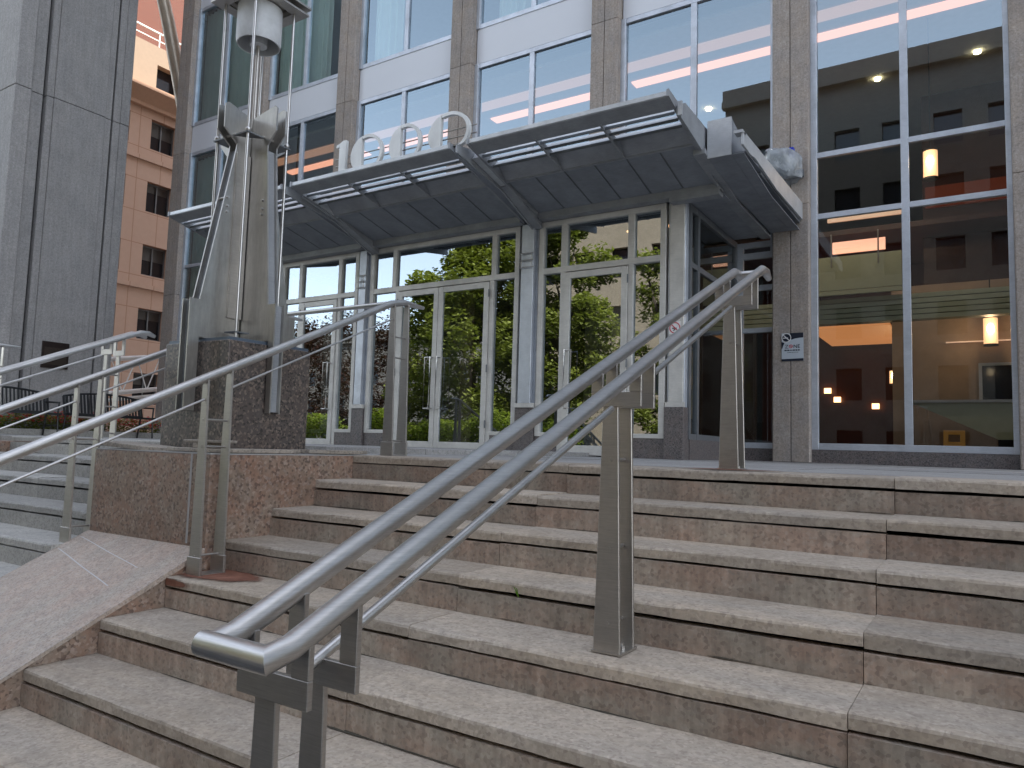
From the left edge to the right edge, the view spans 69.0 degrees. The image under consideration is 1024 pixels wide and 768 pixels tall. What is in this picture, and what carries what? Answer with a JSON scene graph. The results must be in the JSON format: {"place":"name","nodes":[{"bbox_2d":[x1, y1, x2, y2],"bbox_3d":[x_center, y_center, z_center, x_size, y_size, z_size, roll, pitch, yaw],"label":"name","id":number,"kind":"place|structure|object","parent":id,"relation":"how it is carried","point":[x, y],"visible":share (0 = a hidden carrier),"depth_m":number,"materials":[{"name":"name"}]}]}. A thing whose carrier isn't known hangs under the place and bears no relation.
{"place":"outdoors","nodes":[
{"label":"outdoors","id":0,"kind":"place"},
{"bbox_2d":[0,434,595,456],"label":"paving","id":1,"kind":"structure","parent":0,"point":[421,450],"depth_m":7.42,"materials":[{"name":"stone"}]},
{"bbox_2d":[1,386,61,434],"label":"bench","id":2,"kind":"object","parent":1,"relation":"on","point":[46,401],"visible":0.74,"depth_m":14.11,"materials":[{"name":"black paint"}]},
{"bbox_2d":[0,0,137,436],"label":"stone wall","id":3,"kind":"structure","parent":1,"relation":"on","point":[66,71],"depth_m":15.35,"materials":[{"name":"grey stone"}]},
{"bbox_2d":[40,341,69,369],"bbox_3d":[-9.295,-0.583,15.148,0.031,0.535,0.520,-1,-6,33],"label":"plaque","id":4,"kind":"object","parent":3,"relation":"attached to","point":[48,347],"visible":0.67,"depth_m":15.12,"materials":[{"name":"brown metal"}]},
{"bbox_2d":[0,428,160,438],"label":"planter kerb","id":5,"kind":"structure","parent":1,"relation":"on","point":[17,431],"depth_m":14.61,"materials":[{"name":"grey stone"}]},
{"bbox_2d":[0,412,160,432],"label":"flower leaves","id":6,"kind":"object","parent":5,"relation":"on","point":[118,429],"visible":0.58,"depth_m":14.81,"materials":[{"name":"red plant"}]},
{"bbox_2d":[0,411,161,427],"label":"flowers","id":7,"kind":"object","parent":6,"relation":"in","point":[79,419],"visible":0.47,"depth_m":15.04,"materials":[{"name":"red plant"}]},
{"bbox_2d":[62,393,155,438],"bbox_3d":[-8.211,0.639,15.218,0.628,0.903,1.634,-1,-6,33],"label":"bench","id":8,"kind":"object","parent":1,"relation":"on","point":[88,414],"visible":0.65,"depth_m":15.18,"materials":[{"name":"black paint"}]},
{"bbox_2d":[108,355,158,401],"bbox_3d":[-11.786,-0.113,26.107,0.240,4.052,13.061,-1,-6,33],"label":"footbridge","id":9,"kind":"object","parent":1,"relation":"on","point":[132,391],"visible":0.1,"depth_m":24.77,"materials":[{"name":"white paint"}]},
{"bbox_2d":[157,0,180,107],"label":"street mast","id":10,"kind":"object","parent":1,"relation":"on","point":[172,44],"visible":0.22,"depth_m":20.53,"materials":[{"name":"grey metal"}]},
{"bbox_2d":[154,0,1023,469],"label":"office building","id":11,"kind":"structure","parent":1,"relation":"on","point":[606,180],"depth_m":11.94,"materials":[{"name":"stone"}]},
{"bbox_2d":[177,144,223,340],"bbox_3d":[-7.256,-2.349,18.014,2.450,7.120,0.090,-1,-6,33],"label":"window","id":12,"kind":"structure","parent":11,"relation":"in","point":[191,155],"depth_m":18.66,"materials":[{"name":"metal"}]},
{"bbox_2d":[189,153,226,298],"bbox_3d":[-7.446,-3.757,18.467,1.500,3.950,0.105,-1,-6,33],"label":"curtain","id":13,"kind":"object","parent":11,"relation":"hanging from","point":[204,190],"visible":0.22,"depth_m":18.74,"materials":[{"name":"fabric"}]},
{"bbox_2d":[191,4,247,126],"bbox_3d":[-7.083,-8.155,18.509,2.450,3.140,0.090,-1,-6,33],"label":"window","id":14,"kind":"structure","parent":11,"relation":"in","point":[201,11],"depth_m":19.00,"materials":[{"name":"metal"}]},
{"bbox_2d":[201,9,250,119],"bbox_3d":[-7.021,-8.146,18.652,2.200,2.950,0.105,-1,-6,33],"label":"curtain","id":15,"kind":"object","parent":11,"relation":"hanging from","point":[239,78],"visible":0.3,"depth_m":18.87,"materials":[{"name":"fabric"}]},
{"bbox_2d":[268,0,337,100],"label":"window","id":16,"kind":"structure","parent":11,"relation":"in","point":[271,96],"depth_m":16.90,"materials":[{"name":"metal"}]},
{"bbox_2d":[278,0,334,93],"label":"curtain","id":17,"kind":"object","parent":11,"relation":"hanging from","point":[321,39],"visible":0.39,"depth_m":17.04,"materials":[{"name":"fabric"}]},
{"bbox_2d":[289,109,335,205],"bbox_3d":[-4.753,-3.794,16.554,2.400,4.340,0.090,-1,-6,33],"label":"window","id":18,"kind":"structure","parent":11,"relation":"in","point":[302,122],"depth_m":16.64,"materials":[{"name":"metal"}]},
{"bbox_2d":[299,299,337,443],"bbox_3d":[-3.354,-0.189,12.586,0.888,2.463,0.129,-1,-6,33],"label":"door","id":19,"kind":"structure","parent":11,"relation":"in","point":[321,368],"depth_m":12.55,"materials":[{"name":"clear glass"}]},
{"bbox_2d":[375,0,404,59],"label":"curtain","id":20,"kind":"object","parent":11,"relation":"hanging from","point":[389,28],"visible":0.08,"depth_m":15.72,"materials":[{"name":"fabric"}]},
{"bbox_2d":[354,73,449,192],"bbox_3d":[-2.244,-3.857,14.947,2.560,4.340,0.090,-1,-6,33],"label":"window","id":21,"kind":"structure","parent":11,"relation":"in","point":[404,91],"depth_m":15.10,"materials":[{"name":"metal"}]},
{"bbox_2d":[359,0,450,69],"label":"window","id":22,"kind":"structure","parent":11,"relation":"in","point":[407,49],"depth_m":15.31,"materials":[{"name":"metal"}]},
{"bbox_2d":[335,111,476,170],"bbox_3d":[-1.462,-3.095,9.657,2.410,0.490,0.093,-1,-6,33],"label":"number sign","id":23,"kind":"object","parent":11,"relation":"on","point":[434,136],"visible":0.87,"depth_m":9.61,"materials":[{"name":"metal"}]},
{"bbox_2d":[393,287,438,447],"bbox_3d":[-1.506,-0.235,11.403,0.818,2.463,0.129,-1,-6,33],"label":"door","id":24,"kind":"structure","parent":11,"relation":"in","point":[423,324],"depth_m":11.39,"materials":[{"name":"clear glass"}]},
{"bbox_2d":[433,282,489,448],"bbox_3d":[-0.760,-0.254,10.925,0.938,2.463,0.129,-1,-6,33],"label":"door","id":25,"kind":"structure","parent":11,"relation":"in","point":[463,310],"depth_m":10.96,"materials":[{"name":"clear glass"}]},
{"bbox_2d":[499,0,530,17],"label":"curtain","id":26,"kind":"object","parent":11,"relation":"hanging from","point":[507,7],"depth_m":14.01,"materials":[{"name":"fabric"}]},
{"bbox_2d":[476,0,564,30],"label":"window","id":27,"kind":"structure","parent":11,"relation":"in","point":[535,6],"depth_m":13.84,"materials":[{"name":"metal"}]},
{"bbox_2d":[472,30,590,154],"bbox_3d":[0.315,-3.920,13.307,2.520,4.340,0.090,-1,-6,33],"label":"window","id":28,"kind":"structure","parent":11,"relation":"in","point":[532,52],"depth_m":13.46,"materials":[{"name":"metal"}]},
{"bbox_2d":[561,266,627,455],"bbox_3d":[1.066,-0.299,9.754,0.938,2.463,0.129,-1,-6,33],"label":"door","id":29,"kind":"structure","parent":11,"relation":"in","point":[595,300],"depth_m":9.84,"materials":[{"name":"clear glass"}]},
{"bbox_2d":[669,321,680,333],"bbox_3d":[2.015,-0.697,9.216,0.150,0.155,0.004,-1,-6,33],"label":"no smoking sticker","id":30,"kind":"object","parent":11,"relation":"attached to","point":[674,326],"visible":0.67,"depth_m":9.22,"materials":[{"name":"white plastic"}]},
{"bbox_2d":[691,348,692,418],"bbox_3d":[2.607,-0.007,11.949,0.600,1.130,0.030,-1,-6,33],"label":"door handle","id":31,"kind":"object","parent":11,"relation":"attached to","point":[691,380],"visible":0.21,"depth_m":11.79,"materials":[{"name":"silver metal"}]},
{"bbox_2d":[619,0,771,265],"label":"window","id":32,"kind":"structure","parent":11,"relation":"in","point":[625,22],"depth_m":11.79,"materials":[{"name":"metal"}]},
{"bbox_2d":[763,147,803,184],"bbox_3d":[3.843,-3.096,10.514,0.599,0.482,0.370,2,-5,-5],"label":"floodlight","id":33,"kind":"object","parent":11,"relation":"attached to","point":[785,162],"visible":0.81,"depth_m":10.38,"materials":[{"name":"white paint"}]},
{"bbox_2d":[781,332,803,360],"bbox_3d":[3.922,-0.518,10.414,0.293,0.396,0.011,-1,-6,33],"label":"zone sign","id":34,"kind":"object","parent":11,"relation":"attached to","point":[792,347],"visible":1,"depth_m":10.41,"materials":[{"name":"plastic"}]},
{"bbox_2d":[823,388,831,394],"bbox_3d":[7.080,0.170,16.698,0.180,0.150,0.060,-1,-6,33],"label":"wall lamp","id":35,"kind":"object","parent":11,"relation":"attached to","point":[827,391],"visible":1,"depth_m":16.68,"materials":[{"name":"white"}]},
{"bbox_2d":[833,397,841,403],"bbox_3d":[7.242,0.365,16.573,0.180,0.150,0.060,-1,-6,33],"label":"wall lamp","id":36,"kind":"object","parent":11,"relation":"attached to","point":[837,400],"visible":1,"depth_m":16.55,"materials":[{"name":"white"}]},
{"bbox_2d":[871,403,879,410],"bbox_3d":[7.886,0.498,16.145,0.180,0.150,0.060,-1,-6,33],"label":"wall lamp","id":37,"kind":"object","parent":11,"relation":"attached to","point":[875,406],"visible":1,"depth_m":16.13,"materials":[{"name":"white"}]},
{"bbox_2d":[889,369,892,385],"bbox_3d":[7.874,-1.102,15.336,0.210,2.260,0.220,-1,-6,33],"label":"pendant lamp","id":38,"kind":"object","parent":11,"relation":"hanging from","point":[890,377],"visible":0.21,"depth_m":15.23,"materials":[{"name":"beige"}]},
{"bbox_2d":[810,0,1019,454],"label":"window","id":39,"kind":"structure","parent":11,"relation":"in","point":[904,141],"depth_m":9.91,"materials":[{"name":"metal"}]},
{"bbox_2d":[923,18,937,181],"bbox_3d":[6.583,-4.509,11.748,0.210,2.640,0.220,-1,-6,33],"label":"pendant lamp","id":40,"kind":"object","parent":11,"relation":"hanging from","point":[930,164],"visible":1,"depth_m":11.60,"materials":[{"name":"beige glass"}]},
{"bbox_2d":[943,430,965,453],"bbox_3d":[6.122,0.892,10.299,0.260,0.500,0.332,-1,-6,33],"label":"wet floor sign","id":41,"kind":"object","parent":11,"relation":"on","point":[947,433],"visible":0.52,"depth_m":10.28,"materials":[{"name":"yellow plastic"}]},
{"bbox_2d":[983,279,998,346],"bbox_3d":[7.756,-1.163,12.076,0.210,1.100,0.220,-1,-6,33],"label":"pendant lamp","id":42,"kind":"object","parent":11,"relation":"hanging from","point":[990,331],"visible":0.94,"depth_m":11.98,"materials":[{"name":"beige glass"}]},
{"bbox_2d":[978,362,1012,399],"bbox_3d":[8.067,-0.003,12.026,0.890,0.700,0.075,-1,-6,33],"label":"screen","id":43,"kind":"object","parent":11,"relation":"attached to","point":[995,380],"visible":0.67,"depth_m":12.12,"materials":[{"name":"metal"}]},
{"bbox_2d":[363,463,1023,497],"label":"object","id":44,"kind":"object","parent":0,"point":[849,487],"depth_m":3.69,"materials":[{"name":"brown stone"}]},
{"bbox_2d":[370,454,1023,480],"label":"paving","id":45,"kind":"structure","parent":0,"point":[917,471],"depth_m":5.71,"materials":[{"name":"stone"}]},
{"bbox_2d":[913,399,1013,454],"bbox_3d":[7.454,0.768,11.418,2.300,1.016,0.700,-1,-6,33],"label":"reception desk","id":46,"kind":"object","parent":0,"point":[993,418],"visible":0.59,"depth_m":11.29,"materials":[{"name":"metal"}]},
{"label":"plaza base","id":47,"kind":"structure","parent":0,"visible":0},
{"bbox_2d":[106,0,183,432],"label":"orange building","id":48,"kind":"structure","parent":47,"relation":"on","point":[144,228],"depth_m":31.72,"materials":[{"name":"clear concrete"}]},
{"bbox_2d":[132,384,153,401],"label":"window","id":49,"kind":"structure","parent":48,"relation":"in","point":[135,386],"depth_m":31.52,"materials":[{"name":"black glass"}]},
{"bbox_2d":[133,373,155,404],"bbox_3d":[-15.678,0.215,31.579,0.050,1.300,1.150,-1,-6,33],"label":"window frame","id":50,"kind":"structure","parent":48,"relation":"in","point":[133,373],"depth_m":31.64,"materials":[{"name":"grey metal"}]},
{"bbox_2d":[136,319,157,340],"bbox_3d":[-15.652,-2.503,31.846,0.040,1.300,1.150,-1,-6,33],"label":"window","id":51,"kind":"structure","parent":48,"relation":"in","point":[141,324],"depth_m":31.95,"materials":[{"name":"black glass"}]},
{"bbox_2d":[137,309,160,341],"bbox_3d":[-15.597,-2.504,31.811,0.050,1.300,1.150,-1,-6,33],"label":"window frame","id":52,"kind":"structure","parent":48,"relation":"in","point":[147,311],"depth_m":32.01,"materials":[{"name":"grey metal"}]},
{"bbox_2d":[141,260,162,277],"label":"window","id":53,"kind":"structure","parent":48,"relation":"in","point":[145,266],"depth_m":32.13,"materials":[{"name":"black glass"}]},
{"bbox_2d":[142,245,164,278],"bbox_3d":[-15.516,-5.223,32.043,0.050,1.300,1.150,-1,-6,33],"label":"window frame","id":54,"kind":"structure","parent":48,"relation":"in","point":[163,251],"depth_m":32.14,"materials":[{"name":"grey metal"}]},
{"bbox_2d":[145,192,166,216],"bbox_3d":[-15.490,-7.941,32.310,0.040,1.300,1.150,-1,-6,33],"label":"window","id":55,"kind":"structure","parent":48,"relation":"in","point":[161,206],"depth_m":32.37,"materials":[{"name":"black glass"}]},
{"bbox_2d":[147,183,169,216],"bbox_3d":[-15.435,-7.942,32.275,0.050,1.300,1.150,-1,-6,33],"label":"window frame","id":56,"kind":"structure","parent":48,"relation":"in","point":[157,187],"depth_m":32.36,"materials":[{"name":"grey metal"}]},
{"bbox_2d":[150,137,170,155],"bbox_3d":[-15.409,-10.660,32.542,0.040,1.300,1.150,-1,-6,33],"label":"window","id":57,"kind":"structure","parent":48,"relation":"in","point":[154,143],"depth_m":32.59,"materials":[{"name":"black glass"}]},
{"bbox_2d":[152,122,173,156],"bbox_3d":[-15.354,-10.661,32.507,0.050,1.300,1.150,-1,-6,33],"label":"window frame","id":58,"kind":"structure","parent":48,"relation":"in","point":[161,126],"depth_m":32.62,"materials":[{"name":"grey metal"}]},
{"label":"ground","id":59,"kind":"structure","parent":0,"visible":0},
{"bbox_2d":[0,440,32,451],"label":"cheek wall","id":60,"kind":"structure","parent":59,"relation":"on","point":[4,445],"depth_m":7.86,"materials":[{"name":"stone"}]},
{"bbox_2d":[0,343,20,403],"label":"handrail","id":61,"kind":"object","parent":60,"relation":"on","point":[2,345],"visible":0.99,"depth_m":9.01,"materials":[{"name":"metal"}]},
{"bbox_2d":[0,436,159,576],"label":"stairs","id":62,"kind":"structure","parent":59,"relation":"on","point":[31,510],"depth_m":5.79,"materials":[{"name":"grey stone"}]},
{"bbox_2d":[0,330,155,438],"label":"handrail","id":63,"kind":"object","parent":62,"relation":"on","point":[112,341],"visible":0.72,"depth_m":7.46,"materials":[{"name":"metal"}]},
{"bbox_2d":[0,316,302,542],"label":"handrail","id":64,"kind":"object","parent":62,"relation":"on","point":[66,526],"visible":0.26,"depth_m":4.85,"materials":[{"name":"metal"}]},
{"bbox_2d":[0,448,369,710],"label":"cheek wall","id":65,"kind":"structure","parent":59,"relation":"on","point":[127,552],"depth_m":4.36,"materials":[{"name":"stone"}]},
{"bbox_2d":[103,441,173,450],"bbox_3d":[-2.389,0.406,4.832,0.637,0.060,0.237,-1,-6,33],"label":"flagstone","id":66,"kind":"object","parent":65,"relation":"on","point":[136,445],"visible":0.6,"depth_m":4.76,"materials":[{"name":"grey stone"}]},
{"bbox_2d":[167,447,246,452],"bbox_3d":[-1.857,0.403,4.545,0.554,0.022,0.256,-1,-6,33],"label":"flagstone","id":67,"kind":"object","parent":65,"relation":"on","point":[194,449],"visible":0.62,"depth_m":4.43,"materials":[{"name":"grey stone"}]},
{"bbox_2d":[193,442,220,447],"bbox_3d":[-1.832,0.371,4.505,0.161,0.030,0.129,0,-5,16],"label":"flagstone","id":68,"kind":"object","parent":67,"relation":"on","point":[195,444],"visible":0.38,"depth_m":4.46,"materials":[{"name":"grey stone"}]},
{"bbox_2d":[183,439,236,443],"bbox_3d":[-1.827,0.348,4.516,0.340,0.017,0.182,-1,-6,33],"label":"flagstone","id":69,"kind":"object","parent":68,"relation":"on","point":[208,441],"visible":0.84,"depth_m":4.45,"materials":[{"name":"grey stone"}]},
{"bbox_2d":[160,336,309,449],"bbox_3d":[-1.896,0.097,5.130,0.670,0.734,0.670,-1,-6,33],"label":"pedestal","id":70,"kind":"object","parent":65,"relation":"on","point":[254,425],"visible":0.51,"depth_m":4.88,"materials":[{"name":"stone"}]},
{"bbox_2d":[175,0,311,413],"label":"lamp","id":71,"kind":"object","parent":70,"relation":"on","point":[239,290],"visible":0.91,"depth_m":5.09,"materials":[{"name":"metal"}]},
{"bbox_2d":[213,448,299,453],"bbox_3d":[-1.582,0.421,4.673,0.220,0.024,0.598,-1,-6,33],"label":"flagstone","id":72,"kind":"object","parent":65,"relation":"on","point":[280,451],"visible":0.68,"depth_m":4.63,"materials":[{"name":"grey stone"}]},
{"bbox_2d":[291,449,366,453],"bbox_3d":[-1.247,0.473,5.192,0.239,0.024,0.572,-1,-6,33],"label":"flagstone","id":73,"kind":"object","parent":65,"relation":"on","point":[331,451],"visible":0.91,"depth_m":5.04,"materials":[{"name":"grey stone"}]},
{"bbox_2d":[0,455,1023,767],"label":"stairs","id":74,"kind":"structure","parent":59,"relation":"on","point":[794,627],"depth_m":2.90,"materials":[{"name":"stone"}]},
{"bbox_2d":[165,578,184,587],"bbox_3d":[-1.673,1.056,3.878,0.445,0.046,0.001,-1,-6,33],"label":"rust stain","id":75,"kind":"object","parent":74,"relation":"on","point":[172,582],"visible":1,"depth_m":3.96,"materials":[{"name":"brown stone"}]},
{"bbox_2d":[0,300,424,575],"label":"handrail","id":76,"kind":"object","parent":74,"relation":"on","point":[389,445],"visible":0.98,"depth_m":4.20,"materials":[{"name":"metal"}]},
{"bbox_2d":[181,569,259,580],"bbox_3d":[-1.430,1.037,3.935,0.795,0.001,0.330,-1,-6,33],"label":"rust stain","id":77,"kind":"object","parent":74,"relation":"on","point":[230,575],"visible":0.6,"depth_m":4.03,"materials":[{"name":"brown stone"}]},
{"bbox_2d":[191,265,771,767],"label":"handrail","id":78,"kind":"object","parent":74,"relation":"on","point":[307,679],"visible":0.98,"depth_m":1.98,"materials":[{"name":"metal"}]},
{"bbox_2d":[699,468,765,470],"bbox_3d":[1.167,0.456,3.982,0.650,0.001,0.390,-1,-6,33],"label":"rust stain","id":79,"kind":"object","parent":74,"relation":"on","point":[731,469],"visible":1,"depth_m":3.94,"materials":[{"name":"brown stone"}]}
]}

